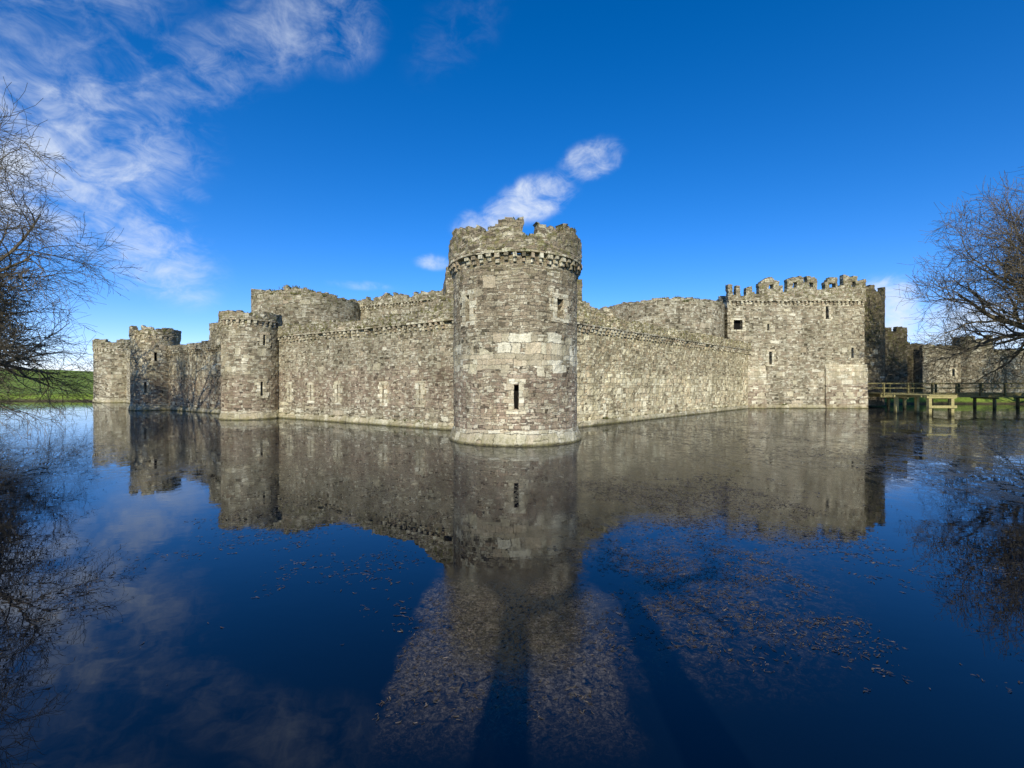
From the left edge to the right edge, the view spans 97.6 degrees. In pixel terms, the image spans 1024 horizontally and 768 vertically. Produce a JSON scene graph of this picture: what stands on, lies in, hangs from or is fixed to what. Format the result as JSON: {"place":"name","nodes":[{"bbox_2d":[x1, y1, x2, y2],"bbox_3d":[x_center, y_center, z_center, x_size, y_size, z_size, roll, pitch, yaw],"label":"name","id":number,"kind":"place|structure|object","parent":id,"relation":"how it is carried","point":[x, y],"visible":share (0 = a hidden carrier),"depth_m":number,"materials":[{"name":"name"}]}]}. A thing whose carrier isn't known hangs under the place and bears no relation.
{"place":"outdoors","nodes":[
{"label":"outdoors","id":0,"kind":"place"},
{"bbox_2d":[0,401,1023,767],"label":"water","id":1,"kind":"structure","parent":0,"point":[300,669],"depth_m":6.42,"materials":[{"name":"blue liquid"}]},
{"bbox_2d":[0,419,1022,723],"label":"floating weed","id":2,"kind":"object","parent":1,"relation":"on","point":[700,597],"visible":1,"depth_m":7.35,"materials":[{"name":"plant"}]},
{"bbox_2d":[889,394,956,415],"bbox_3d":[40.200,2.611,43.970,2.813,3.191,4.428,0,0,0],"label":"landing stage","id":3,"kind":"object","parent":1,"relation":"in","point":[929,406],"visible":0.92,"depth_m":42.08,"materials":[{"name":"beige wood"}]},
{"bbox_2d":[0,369,1023,404],"bbox_3d":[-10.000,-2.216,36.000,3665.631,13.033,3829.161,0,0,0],"label":"ground","id":4,"kind":"structure","parent":0,"point":[969,400],"depth_m":81.33,"materials":[{"name":"green plant"}]},
{"bbox_2d":[0,259,64,386],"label":"bare tree","id":5,"kind":"object","parent":4,"relation":"on","point":[17,314],"visible":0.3,"depth_m":38.90,"materials":[{"name":"brown plant"}]},
{"bbox_2d":[0,77,146,443],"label":"bare tree","id":6,"kind":"object","parent":4,"relation":"on","point":[9,347],"visible":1,"depth_m":30.95,"materials":[{"name":"brown plant"}]},
{"bbox_2d":[92,338,129,402],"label":"castle tower","id":7,"kind":"structure","parent":4,"relation":"on","point":[113,380],"depth_m":71.41,"materials":[{"name":"stone"}]},
{"bbox_2d":[123,348,129,403],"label":"curtain wall","id":8,"kind":"structure","parent":4,"relation":"on","point":[126,357],"depth_m":70.71,"materials":[{"name":"stone"}]},
{"bbox_2d":[129,325,180,410],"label":"castle tower","id":9,"kind":"structure","parent":4,"relation":"on","point":[149,375],"depth_m":50.70,"materials":[{"name":"stone"}]},
{"bbox_2d":[166,322,220,413],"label":"curtain wall","id":10,"kind":"structure","parent":4,"relation":"on","point":[195,377],"depth_m":47.90,"materials":[{"name":"stone"}]},
{"bbox_2d":[218,310,282,419],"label":"castle tower","id":11,"kind":"structure","parent":4,"relation":"on","point":[249,342],"depth_m":37.58,"materials":[{"name":"stone"}]},
{"bbox_2d":[251,284,359,325],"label":"ward tower","id":12,"kind":"structure","parent":4,"relation":"on","point":[292,305],"depth_m":52.76,"materials":[{"name":"stone"}]},
{"bbox_2d":[277,293,453,429],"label":"curtain wall","id":13,"kind":"structure","parent":4,"relation":"on","point":[391,369],"depth_m":33.10,"materials":[{"name":"grey stone"}]},
{"bbox_2d":[351,288,443,320],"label":"ward wall","id":14,"kind":"structure","parent":4,"relation":"on","point":[386,303],"depth_m":56.67,"materials":[{"name":"stone"}]},
{"bbox_2d":[444,217,582,446],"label":"castle tower","id":15,"kind":"structure","parent":4,"relation":"on","point":[512,286],"depth_m":22.01,"materials":[{"name":"stone"}]},
{"bbox_2d":[582,300,612,315],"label":"ward wall","id":16,"kind":"structure","parent":4,"relation":"on","point":[605,310],"depth_m":54.48,"materials":[{"name":"stone"}]},
{"bbox_2d":[576,297,751,427],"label":"curtain wall","id":17,"kind":"structure","parent":4,"relation":"on","point":[629,371],"depth_m":38.02,"materials":[{"name":"stone"}]},
{"bbox_2d":[607,296,724,337],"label":"ward tower","id":18,"kind":"structure","parent":4,"relation":"on","point":[693,314],"depth_m":51.02,"materials":[{"name":"stone"}]},
{"bbox_2d":[715,274,867,407],"bbox_3d":[35.029,-4.956,59.640,17.474,17.199,9.471,0,0,0],"label":"gatehouse","id":19,"kind":"object","parent":4,"relation":"on","point":[805,340],"visible":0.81,"depth_m":55.29,"materials":[{"name":"stone"}]},
{"bbox_2d":[864,285,884,405],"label":"gatehouse tower","id":20,"kind":"structure","parent":4,"relation":"on","point":[874,329],"depth_m":57.98,"materials":[{"name":"stone"}]},
{"bbox_2d":[885,326,907,391],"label":"ruined turret","id":21,"kind":"object","parent":4,"relation":"on","point":[895,343],"visible":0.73,"depth_m":71.40,"materials":[{"name":"stone"}]},
{"bbox_2d":[907,342,921,391],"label":"ruined wall","id":22,"kind":"structure","parent":4,"relation":"on","point":[910,375],"depth_m":74.00,"materials":[{"name":"stone"}]},
{"bbox_2d":[868,383,1023,408],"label":"footbridge","id":23,"kind":"object","parent":4,"relation":"on","point":[975,396],"visible":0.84,"depth_m":53.70,"materials":[{"name":"brown wood"}]},
{"bbox_2d":[884,166,1023,397],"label":"bare tree","id":24,"kind":"object","parent":4,"relation":"on","point":[1013,260],"visible":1,"depth_m":46.11,"materials":[{"name":"brown plant"}]},
{"bbox_2d":[913,345,1023,391],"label":"ruined wall","id":25,"kind":"structure","parent":4,"relation":"on","point":[920,374],"depth_m":71.93,"materials":[{"name":"stone"}]},
{"bbox_2d":[953,334,993,391],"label":"ruined turret","id":26,"kind":"object","parent":4,"relation":"on","point":[974,367],"visible":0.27,"depth_m":70.38,"materials":[{"name":"grey stone"}]},
{"bbox_2d":[1000,352,1023,382],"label":"bare tree","id":27,"kind":"object","parent":4,"relation":"on","point":[1013,370],"visible":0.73,"depth_m":64.56,"materials":[{"name":"brown plant"}]},
{"bbox_2d":[0,0,1023,370],"label":"sky","id":28,"kind":"structure","parent":0,"point":[689,148],"materials":[{"name":"blue"}]}
]}

